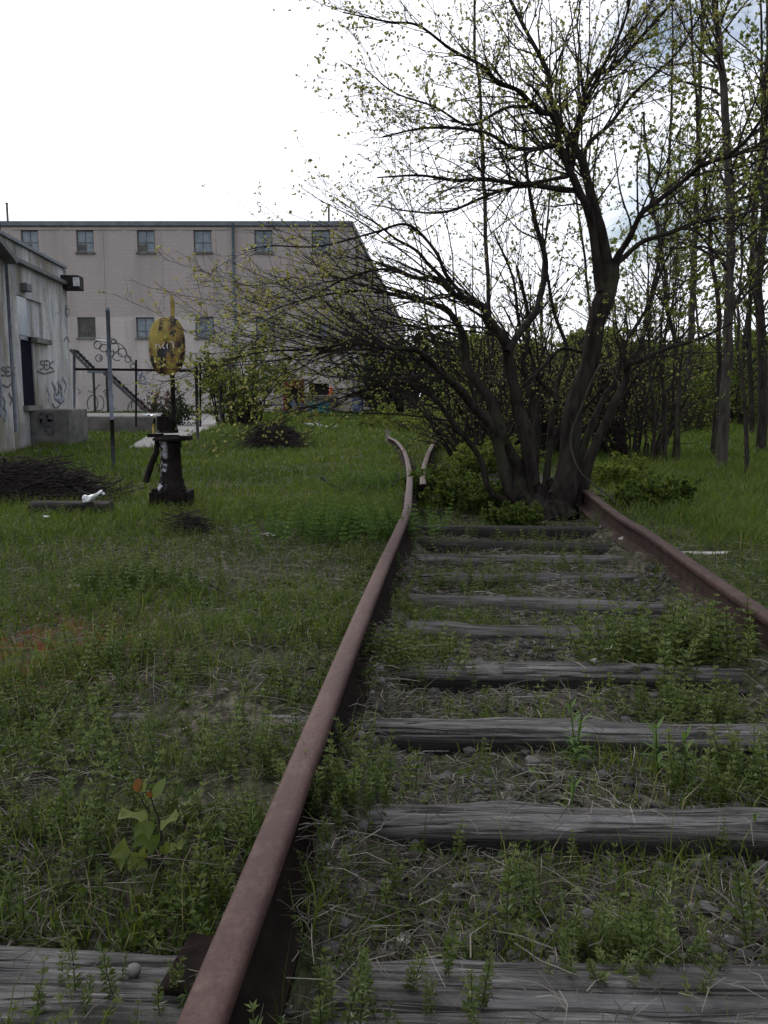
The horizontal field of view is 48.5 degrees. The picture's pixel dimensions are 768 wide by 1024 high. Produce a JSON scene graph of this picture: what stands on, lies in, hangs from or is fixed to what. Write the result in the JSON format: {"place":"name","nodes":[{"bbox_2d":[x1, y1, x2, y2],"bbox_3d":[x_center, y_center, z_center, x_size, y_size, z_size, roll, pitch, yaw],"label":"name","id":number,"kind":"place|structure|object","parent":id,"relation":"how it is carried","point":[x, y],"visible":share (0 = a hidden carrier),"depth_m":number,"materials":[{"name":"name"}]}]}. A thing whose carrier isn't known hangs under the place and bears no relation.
{"place":"outdoors","nodes":[
{"label":"outdoors","id":0,"kind":"place"},
{"bbox_2d":[128,414,230,448],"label":"path","id":1,"kind":"structure","parent":0,"point":[205,423],"depth_m":24.85,"materials":[{"name":"concrete"}]},
{"bbox_2d":[0,396,767,1023],"bbox_3d":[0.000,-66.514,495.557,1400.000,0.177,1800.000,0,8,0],"label":"ground","id":2,"kind":"structure","parent":0,"point":[304,968],"depth_m":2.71,"materials":[{"name":"green plant"}]},
{"bbox_2d":[0,227,83,453],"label":"shed","id":3,"kind":"structure","parent":2,"relation":"on","point":[35,287],"depth_m":16.03,"materials":[{"name":"paint"}]},
{"bbox_2d":[16,295,27,340],"bbox_3d":[-6.635,-3.542,15.604,0.028,0.768,0.571,-1,8,-5],"label":"blocked window","id":4,"kind":"structure","parent":3,"relation":"in","point":[21,302],"depth_m":15.63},
{"bbox_2d":[20,337,33,405],"bbox_3d":[-6.657,-2.623,15.862,0.028,1.276,0.717,-1,8,-5],"label":"door","id":5,"kind":"structure","parent":3,"relation":"in","point":[26,353],"depth_m":15.90,"materials":[{"name":"metal"}]},
{"bbox_2d":[30,409,87,446],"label":"concrete block","id":6,"kind":"structure","parent":2,"relation":"on","point":[62,425],"depth_m":15.95,"materials":[{"name":"grey concrete"}]},
{"bbox_2d":[28,501,113,516],"bbox_3d":[-2.540,-0.003,6.937,0.640,0.174,0.172,0,8,0],"label":"railroad tie","id":7,"kind":"object","parent":2,"relation":"on","point":[68,504],"visible":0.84,"depth_m":6.86,"materials":[{"name":"grey wood"}]},
{"bbox_2d":[0,454,144,504],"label":"brush pile","id":8,"kind":"object","parent":2,"relation":"on","point":[37,478],"visible":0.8,"depth_m":7.77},
{"bbox_2d":[96,307,115,468],"bbox_3d":[-3.664,-1.560,11.238,0.201,2.228,0.055,0,8,0],"label":"fence post","id":9,"kind":"object","parent":2,"relation":"on","point":[110,385],"visible":0.89,"depth_m":11.20,"materials":[{"name":"grey metal"}]},
{"bbox_2d":[70,349,150,411],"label":"fire stair","id":10,"kind":"object","parent":2,"relation":"on","point":[131,396],"visible":0.75,"depth_m":46.77,"materials":[{"name":"grey metal"}]},
{"bbox_2d":[87,413,162,433],"bbox_3d":[-7.513,-2.337,23.399,2.819,0.674,4.814,-2,8,-14],"label":"loading dock","id":11,"kind":"object","parent":2,"relation":"on","point":[101,421],"visible":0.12,"depth_m":21.40,"materials":[{"name":"concrete"}]},
{"bbox_2d":[35,613,236,687],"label":"weed clump","id":12,"kind":"object","parent":2,"relation":"on","point":[116,648],"visible":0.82,"depth_m":3.05,"materials":[{"name":"green plant"}]},
{"bbox_2d":[73,349,200,426],"bbox_3d":[-6.119,-2.951,21.095,3.251,2.108,0.069,0,8,0],"label":"pipe fence","id":13,"kind":"object","parent":2,"relation":"on","point":[89,369],"visible":0.73,"depth_m":21.01,"materials":[{"name":"metal"}]},
{"bbox_2d":[59,547,223,600],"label":"weed clump","id":14,"kind":"object","parent":2,"relation":"on","point":[127,575],"visible":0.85,"depth_m":4.28,"materials":[{"name":"green plant"}]},
{"bbox_2d":[108,777,183,876],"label":"tree seedling","id":15,"kind":"object","parent":2,"relation":"on","point":[144,836],"visible":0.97,"depth_m":1.73,"materials":[{"name":"green plant"}]},
{"bbox_2d":[143,295,194,509],"bbox_3d":[-1.853,-0.903,7.295,0.413,1.870,0.300,0,8,0],"label":"switch stand","id":16,"kind":"object","parent":2,"relation":"on","point":[171,487],"visible":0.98,"depth_m":7.25,"materials":[{"name":"metal"}]},
{"bbox_2d":[152,387,195,424],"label":"bush","id":17,"kind":"object","parent":2,"relation":"on","point":[179,415],"visible":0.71,"depth_m":26.57,"materials":[{"name":"green plant"}]},
{"bbox_2d":[156,506,225,537],"bbox_3d":[-1.369,0.094,5.978,0.562,0.259,0.501,0,8,0],"label":"brush pile","id":18,"kind":"object","parent":2,"relation":"on","point":[195,521],"visible":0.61,"depth_m":5.93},
{"bbox_2d":[0,202,404,411],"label":"warehouse","id":19,"kind":"structure","parent":2,"relation":"on","point":[109,257],"depth_m":47.73,"materials":[{"name":"beige paint"}]},
{"bbox_2d":[21,230,38,250],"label":"window","id":20,"kind":"structure","parent":19,"relation":"in","point":[29,237],"depth_m":47.49,"materials":[{"name":"glass"}]},
{"bbox_2d":[75,230,94,253],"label":"window","id":21,"kind":"structure","parent":19,"relation":"in","point":[85,238],"depth_m":47.50,"materials":[{"name":"glass"}]},
{"bbox_2d":[76,317,96,338],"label":"window","id":22,"kind":"structure","parent":19,"relation":"in","point":[86,325],"depth_m":48.15,"materials":[{"name":"glass"}]},
{"bbox_2d":[135,317,153,338],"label":"window","id":23,"kind":"structure","parent":19,"relation":"in","point":[144,324],"depth_m":48.15,"materials":[{"name":"glass"}]},
{"bbox_2d":[136,230,155,253],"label":"window","id":24,"kind":"structure","parent":19,"relation":"in","point":[145,246],"depth_m":47.50,"materials":[{"name":"glass"}]},
{"bbox_2d":[192,230,212,253],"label":"window","id":25,"kind":"structure","parent":19,"relation":"in","point":[202,238],"depth_m":47.50,"materials":[{"name":"glass"}]},
{"bbox_2d":[253,230,273,253],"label":"window","id":26,"kind":"structure","parent":19,"relation":"in","point":[268,233],"depth_m":47.49,"materials":[{"name":"glass"}]},
{"bbox_2d":[186,332,299,424],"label":"young tree","id":27,"kind":"object","parent":2,"relation":"on","point":[243,398],"visible":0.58,"depth_m":26.42,"materials":[{"name":"green plant"}]},
{"bbox_2d":[222,420,319,450],"bbox_3d":[-1.996,-1.346,15.259,1.676,0.608,1.595,0,8,0],"label":"brush pile","id":28,"kind":"object","parent":2,"relation":"on","point":[287,435],"visible":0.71,"depth_m":14.95,"materials":[{"name":"plant"}]},
{"bbox_2d":[176,437,416,1023],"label":"rail","id":29,"kind":"object","parent":2,"relation":"on","point":[246,958],"visible":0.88,"depth_m":1.59,"materials":[{"name":"brown metal"}]},
{"bbox_2d":[239,490,454,550],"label":"weed clump","id":30,"kind":"object","parent":2,"relation":"on","point":[343,517],"visible":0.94,"depth_m":5.82,"materials":[{"name":"green plant"}]},
{"bbox_2d":[272,728,424,823],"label":"weed clump","id":31,"kind":"object","parent":2,"relation":"on","point":[317,796],"visible":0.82,"depth_m":1.95,"materials":[{"name":"green plant"}]},
{"bbox_2d":[0,485,767,1023],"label":"weeds","id":32,"kind":"object","parent":2,"relation":"on","point":[250,827],"visible":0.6,"depth_m":1.98,"materials":[{"name":"green plant"}]},
{"bbox_2d":[0,501,767,1023],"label":"dead straw","id":33,"kind":"object","parent":2,"relation":"on","point":[374,903],"visible":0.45,"depth_m":1.99,"materials":[{"name":"beige plant"}]},
{"bbox_2d":[0,946,767,1023],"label":"railroad tie","id":34,"kind":"object","parent":2,"relation":"on","point":[510,1002],"visible":0.6,"depth_m":1.41,"materials":[{"name":"grey wood"}]},
{"bbox_2d":[158,933,213,996],"bbox_3d":[-0.299,0.781,1.469,0.130,0.012,0.150,1,8,9],"label":"tie plate","id":35,"kind":"object","parent":34,"relation":"on","point":[195,955],"visible":0.34,"depth_m":1.47,"materials":[{"name":"brown metal"}]},
{"bbox_2d":[302,610,477,689],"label":"weed clump","id":36,"kind":"object","parent":2,"relation":"on","point":[411,653],"visible":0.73,"depth_m":3.15,"materials":[{"name":"green plant"}]},
{"bbox_2d":[353,403,428,428],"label":"bush","id":37,"kind":"object","parent":2,"relation":"on","point":[371,417],"visible":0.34,"depth_m":24.78,"materials":[{"name":"green plant"}]},
{"bbox_2d":[326,460,459,492],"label":"weed clump","id":38,"kind":"object","parent":2,"relation":"on","point":[390,477],"visible":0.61,"depth_m":8.93,"materials":[{"name":"green plant"}]},
{"bbox_2d":[320,314,470,413],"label":"shrub","id":39,"kind":"object","parent":2,"relation":"on","point":[387,396],"visible":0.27,"depth_m":44.44,"materials":[{"name":"green plant"}]},
{"bbox_2d":[374,382,476,430],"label":"bush","id":40,"kind":"object","parent":2,"relation":"on","point":[408,420],"visible":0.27,"depth_m":22.84,"materials":[{"name":"green plant"}]},
{"bbox_2d":[225,572,637,589],"bbox_3d":[0.603,0.431,4.782,3.003,0.179,0.153,0,8,-3],"label":"railroad tie","id":41,"kind":"object","parent":2,"relation":"on","point":[541,577],"visible":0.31,"depth_m":4.75,"materials":[{"name":"grey wood"}]},
{"bbox_2d":[98,0,767,521],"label":"tree","id":42,"kind":"object","parent":2,"relation":"on","point":[562,488],"visible":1,"depth_m":7.02,"materials":[{"name":"green plant"}]},
{"bbox_2d":[570,363,618,497],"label":"hanging vine","id":43,"kind":"object","parent":42,"relation":"hanging from","point":[579,470],"visible":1,"depth_m":6.97,"materials":[{"name":"brown plant"}]},
{"bbox_2d":[395,462,471,494],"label":"bush","id":44,"kind":"object","parent":2,"relation":"on","point":[432,479],"visible":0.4,"depth_m":8.70,"materials":[{"name":"green plant"}]},
{"bbox_2d":[205,587,668,618],"bbox_3d":[0.512,0.504,4.229,2.986,0.184,0.155,1,8,8],"label":"railroad tie","id":45,"kind":"object","parent":2,"relation":"on","point":[514,603],"visible":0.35,"depth_m":4.15,"materials":[{"name":"grey wood"}]},
{"bbox_2d":[388,324,486,410],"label":"bush","id":46,"kind":"object","parent":2,"relation":"on","point":[435,393],"visible":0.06,"depth_m":50.90,"materials":[{"name":"green plant"}]},
{"bbox_2d":[110,713,767,765],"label":"railroad tie","id":47,"kind":"object","parent":2,"relation":"on","point":[511,733],"visible":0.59,"depth_m":2.52,"materials":[{"name":"grey wood"}]},
{"bbox_2d":[265,552,623,567],"bbox_3d":[0.647,0.351,5.368,3.104,0.180,0.157,0,8,3],"label":"railroad tie","id":48,"kind":"object","parent":2,"relation":"on","point":[476,559],"visible":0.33,"depth_m":5.30,"materials":[{"name":"grey wood"}]},
{"bbox_2d":[412,465,489,469],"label":"railroad tie","id":49,"kind":"object","parent":2,"relation":"on","point":[436,467],"visible":0.06,"depth_m":11.99,"materials":[{"name":"grey wood"}]},
{"bbox_2d":[416,438,438,500],"bbox_3d":[0.759,-0.922,13.358,0.209,0.159,11.051,1,8,4],"label":"rail","id":50,"kind":"object","parent":49,"relation":"on","point":[429,456],"visible":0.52,"depth_m":10.52,"materials":[{"name":"metal"}]},
{"bbox_2d":[297,538,613,554],"bbox_3d":[0.694,0.282,5.779,3.215,0.180,0.157,1,8,5],"label":"railroad tie","id":51,"kind":"object","parent":2,"relation":"on","point":[483,545],"visible":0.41,"depth_m":5.72,"materials":[{"name":"grey wood"}]},
{"bbox_2d":[405,405,508,451],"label":"bush","id":52,"kind":"object","parent":2,"relation":"on","point":[438,445],"visible":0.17,"depth_m":15.33,"materials":[{"name":"green plant"}]},
{"bbox_2d":[418,468,504,516],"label":"bush","id":53,"kind":"object","parent":2,"relation":"on","point":[474,493],"visible":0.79,"depth_m":7.50,"materials":[{"name":"green plant"}]},
{"bbox_2d":[344,308,579,461],"bbox_3d":[1.216,-1.914,12.477,3.736,2.515,4.028,0,8,0],"label":"shrub","id":54,"kind":"object","parent":2,"relation":"on","point":[476,430],"visible":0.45,"depth_m":12.42,"materials":[{"name":"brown plant"}]},
{"bbox_2d":[331,550,597,595],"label":"weed clump","id":55,"kind":"object","parent":2,"relation":"on","point":[460,583],"visible":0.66,"depth_m":4.66,"materials":[{"name":"green plant"}]},
{"bbox_2d":[445,221,500,376],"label":"woodland tree","id":56,"kind":"object","parent":2,"relation":"on","point":[472,257],"visible":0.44,"depth_m":34.00,"materials":[{"name":"green plant"}]},
{"bbox_2d":[247,524,699,540],"bbox_3d":[0.647,0.186,6.287,3.504,0.173,0.144,0,8,3],"label":"railroad tie","id":57,"kind":"object","parent":2,"relation":"on","point":[483,531],"visible":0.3,"depth_m":6.21,"materials":[{"name":"grey wood"}]},
{"bbox_2d":[576,490,767,650],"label":"rail","id":58,"kind":"object","parent":57,"relation":"on","point":[696,575],"visible":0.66,"depth_m":4.36,"materials":[{"name":"brown metal"}]},
{"bbox_2d":[409,0,582,400],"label":"woodland tree","id":59,"kind":"object","parent":2,"relation":"on","point":[487,268],"visible":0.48,"depth_m":12.69,"materials":[{"name":"green plant"}]},
{"bbox_2d":[446,433,545,473],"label":"bush","id":60,"kind":"object","parent":2,"relation":"on","point":[472,464],"visible":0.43,"depth_m":10.84,"materials":[{"name":"green plant"}]},
{"bbox_2d":[481,500,545,525],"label":"bush","id":61,"kind":"object","parent":2,"relation":"on","point":[519,513],"visible":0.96,"depth_m":6.61,"materials":[{"name":"green plant"}]},
{"bbox_2d":[356,265,671,461],"bbox_3d":[2.374,-2.224,13.197,4.296,2.991,4.600,5,9,34],"label":"shrub","id":62,"kind":"object","parent":2,"relation":"on","point":[560,410],"visible":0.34,"depth_m":12.61,"materials":[{"name":"brown plant"}]},
{"bbox_2d":[405,620,660,644],"bbox_3d":[0.508,0.573,3.721,2.886,0.183,0.156,1,8,6],"label":"railroad tie","id":63,"kind":"object","parent":2,"relation":"on","point":[481,632],"visible":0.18,"depth_m":3.66,"materials":[{"name":"grey wood"}]},
{"bbox_2d":[492,75,603,362],"bbox_3d":[4.397,-6.836,23.393,2.318,9.574,2.217,-3,8,-20],"label":"woodland tree","id":64,"kind":"object","parent":2,"relation":"on","point":[541,271],"visible":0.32,"depth_m":23.47,"materials":[{"name":"green plant"}]},
{"bbox_2d":[367,801,767,862],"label":"railroad tie","id":65,"kind":"object","parent":2,"relation":"on","point":[647,825],"visible":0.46,"depth_m":1.96,"materials":[{"name":"grey wood"}]},
{"bbox_2d":[392,659,743,693],"bbox_3d":[0.506,0.642,3.140,2.783,0.179,0.188,0,8,3],"label":"railroad tie","id":66,"kind":"object","parent":2,"relation":"on","point":[514,673],"visible":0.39,"depth_m":3.06,"materials":[{"name":"grey wood"}]},
{"bbox_2d":[558,689,592,769],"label":"lance leaved weed","id":67,"kind":"object","parent":2,"relation":"on","point":[580,727],"visible":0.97,"depth_m":2.40,"materials":[{"name":"green plant"}]},
{"bbox_2d":[529,59,637,369],"bbox_3d":[6.866,-9.183,29.154,3.494,12.760,5.180,-7,10,-41],"label":"woodland tree","id":68,"kind":"object","parent":2,"relation":"on","point":[587,282],"visible":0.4,"depth_m":28.94,"materials":[{"name":"green plant"}]},
{"bbox_2d":[496,336,671,434],"bbox_3d":[4.675,-2.986,20.813,3.870,2.616,4.298,-7,11,-43],"label":"bush","id":69,"kind":"object","parent":2,"relation":"on","point":[655,394],"visible":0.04,"depth_m":19.92,"materials":[{"name":"green plant"}]},
{"bbox_2d":[442,282,734,455],"bbox_3d":[2.865,-2.313,14.010,4.670,3.088,3.850,-5,9,-30],"label":"shrub","id":70,"kind":"object","parent":2,"relation":"on","point":[543,430],"visible":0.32,"depth_m":13.72,"materials":[{"name":"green plant"}]},
{"bbox_2d":[428,317,767,401],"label":"distant woods","id":71,"kind":"object","parent":2,"relation":"on","point":[581,336],"visible":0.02,"depth_m":60.54,"materials":[{"name":"green plant"}]},
{"bbox_2d":[576,162,640,355],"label":"woodland tree","id":72,"kind":"object","parent":2,"relation":"on","point":[596,182],"visible":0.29,"depth_m":42.93,"materials":[{"name":"green plant"}]},
{"bbox_2d":[590,450,648,487],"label":"bush","id":73,"kind":"object","parent":2,"relation":"on","point":[611,468],"visible":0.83,"depth_m":9.24,"materials":[{"name":"green plant"}]},
{"bbox_2d":[509,879,731,1011],"bbox_3d":[0.431,0.765,1.543,0.370,0.148,0.348,6,10,36],"label":"weed clump","id":74,"kind":"object","parent":2,"relation":"on","point":[635,941],"visible":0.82,"depth_m":1.53,"materials":[{"name":"green plant"}]},
{"bbox_2d":[545,343,710,427],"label":"bush","id":75,"kind":"object","parent":2,"relation":"on","point":[668,383],"visible":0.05,"depth_m":23.27,"materials":[{"name":"green plant"}]},
{"bbox_2d":[584,254,685,458],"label":"young tree","id":76,"kind":"object","parent":2,"relation":"on","point":[643,398],"visible":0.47,"depth_m":12.57,"materials":[{"name":"green plant"}]},
{"bbox_2d":[613,266,659,455],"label":"young tree","id":77,"kind":"object","parent":2,"relation":"on","point":[635,408],"visible":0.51,"depth_m":13.33,"materials":[{"name":"green plant"}]},
{"bbox_2d":[539,279,744,457],"bbox_3d":[3.926,-2.197,13.152,3.259,2.904,3.692,0,8,0],"label":"shrub","id":78,"kind":"object","parent":2,"relation":"on","point":[619,433],"visible":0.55,"depth_m":12.88,"materials":[{"name":"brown plant"}]},
{"bbox_2d":[612,171,688,460],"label":"young tree","id":79,"kind":"object","parent":2,"relation":"on","point":[654,411],"visible":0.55,"depth_m":12.11,"materials":[{"name":"green plant"}]},
{"bbox_2d":[541,586,762,686],"bbox_3d":[1.131,0.449,3.313,0.997,0.306,0.731,-1,8,-6],"label":"weed clump","id":80,"kind":"object","parent":2,"relation":"on","point":[695,641],"visible":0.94,"depth_m":3.21,"materials":[{"name":"green plant"}]},
{"bbox_2d":[582,65,722,460],"bbox_3d":[3.492,-3.204,11.594,2.149,5.382,1.744,0,8,0],"label":"woodland tree","id":81,"kind":"object","parent":2,"relation":"on","point":[678,397],"visible":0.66,"depth_m":11.62,"materials":[{"name":"green plant"}]},
{"bbox_2d":[604,470,702,511],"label":"bush","id":82,"kind":"object","parent":2,"relation":"on","point":[674,490],"visible":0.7,"depth_m":7.37,"materials":[{"name":"green plant"}]},
{"bbox_2d":[612,213,705,455],"bbox_3d":[4.205,-2.631,13.063,1.057,3.850,1.513,-6,10,-35],"label":"young tree","id":83,"kind":"object","parent":2,"relation":"on","point":[644,447],"visible":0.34,"depth_m":12.95,"materials":[{"name":"green plant"}]},
{"bbox_2d":[621,187,702,459],"bbox_3d":[3.768,-2.477,11.881,1.063,3.866,1.323,0,8,0],"label":"young tree","id":84,"kind":"object","parent":2,"relation":"on","point":[662,424],"visible":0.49,"depth_m":12.12,"materials":[{"name":"green plant"}]},
{"bbox_2d":[627,241,708,458],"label":"young tree","id":85,"kind":"object","parent":2,"relation":"on","point":[673,398],"visible":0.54,"depth_m":12.34,"materials":[{"name":"green plant"}]},
{"bbox_2d":[618,191,722,461],"bbox_3d":[4.012,-2.514,11.883,1.239,3.937,1.024,-2,8,-13],"label":"young tree","id":86,"kind":"object","parent":2,"relation":"on","point":[665,409],"visible":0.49,"depth_m":12.08,"materials":[{"name":"green plant"}]},
{"bbox_2d":[621,74,720,373],"bbox_3d":[11.121,-9.618,31.569,3.462,12.942,4.345,-2,8,-13],"label":"woodland tree","id":87,"kind":"object","parent":2,"relation":"on","point":[649,220],"visible":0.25,"depth_m":31.93,"materials":[{"name":"green plant"}]},
{"bbox_2d":[640,714,704,780],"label":"lance leaved weed","id":88,"kind":"object","parent":2,"relation":"on","point":[685,735],"visible":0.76,"depth_m":2.30,"materials":[{"name":"green plant"}]},
{"bbox_2d":[579,660,767,723],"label":"weed clump","id":89,"kind":"object","parent":2,"relation":"on","point":[674,703],"visible":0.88,"depth_m":2.75,"materials":[{"name":"green plant"}]},
{"bbox_2d":[600,0,746,432],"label":"woodland tree","id":90,"kind":"object","parent":2,"relation":"on","point":[631,147],"visible":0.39,"depth_m":19.97,"materials":[{"name":"green plant"}]},
{"bbox_2d":[603,317,747,422],"bbox_3d":[9.460,-4.522,28.419,5.061,3.763,5.621,4,9,24],"label":"bush","id":91,"kind":"object","parent":2,"relation":"on","point":[712,376],"visible":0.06,"depth_m":27.57,"materials":[{"name":"green plant"}]},
{"bbox_2d":[640,377,715,431],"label":"bush","id":92,"kind":"object","parent":2,"relation":"on","point":[700,410],"visible":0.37,"depth_m":21.71,"materials":[{"name":"green plant"}]},
{"bbox_2d":[600,0,767,467],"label":"woodland tree","id":93,"kind":"object","parent":2,"relation":"on","point":[723,417],"visible":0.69,"depth_m":10.92,"materials":[{"name":"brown plant"}]},
{"bbox_2d":[644,139,735,415],"bbox_3d":[12.629,-9.642,35.719,4.094,11.869,4.540,5,9,32],"label":"woodland tree","id":94,"kind":"object","parent":2,"relation":"on","point":[707,350],"visible":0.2,"depth_m":35.56,"materials":[{"name":"green plant"}]},
{"bbox_2d":[632,0,767,457],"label":"woodland tree","id":95,"kind":"object","parent":2,"relation":"on","point":[718,381],"visible":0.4,"depth_m":12.80,"materials":[{"name":"green plant"}]},
{"bbox_2d":[635,0,764,427],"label":"woodland tree","id":96,"kind":"object","parent":2,"relation":"on","point":[692,138],"visible":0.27,"depth_m":23.11,"materials":[{"name":"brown plant"}]},
{"bbox_2d":[648,716,767,806],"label":"weed clump","id":97,"kind":"object","parent":2,"relation":"on","point":[760,759],"visible":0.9,"depth_m":2.25,"materials":[{"name":"green plant"}]},
{"bbox_2d":[651,0,767,433],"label":"woodland tree","id":98,"kind":"object","parent":2,"relation":"on","point":[747,345],"visible":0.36,"depth_m":19.46,"materials":[{"name":"green plant"}]},
{"bbox_2d":[652,354,767,425],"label":"bush","id":99,"kind":"object","parent":2,"relation":"on","point":[733,416],"visible":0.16,"depth_m":26.55,"materials":[{"name":"green plant"}]},
{"bbox_2d":[655,1,767,452],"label":"woodland tree","id":100,"kind":"object","parent":2,"relation":"on","point":[762,392],"visible":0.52,"depth_m":13.68,"materials":[{"name":"green plant"}]},
{"bbox_2d":[667,326,767,414],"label":"bush","id":101,"kind":"object","parent":2,"relation":"on","point":[715,355],"visible":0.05,"depth_m":32.90,"materials":[{"name":"green plant"}]},
{"bbox_2d":[673,158,767,475],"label":"woodland tree","id":102,"kind":"object","parent":2,"relation":"on","point":[745,421],"visible":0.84,"depth_m":10.26,"materials":[{"name":"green plant"}]},
{"bbox_2d":[705,25,767,419],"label":"woodland tree","id":103,"kind":"object","parent":2,"relation":"on","point":[711,278],"visible":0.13,"depth_m":29.01,"materials":[{"name":"green plant"}]},
{"bbox_2d":[718,18,767,344],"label":"woodland tree","id":104,"kind":"object","parent":2,"relation":"on","point":[747,35],"visible":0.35,"depth_m":15.98,"materials":[{"name":"green plant"}]},
{"bbox_2d":[0,0,767,395],"label":"sky","id":105,"kind":"structure","parent":0,"point":[111,110],"materials":[{"name":"white"}]},
{"bbox_2d":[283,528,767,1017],"bbox_3d":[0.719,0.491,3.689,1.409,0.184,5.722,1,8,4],"label":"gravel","id":106,"kind":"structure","parent":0,"point":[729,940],"depth_m":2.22,"materials":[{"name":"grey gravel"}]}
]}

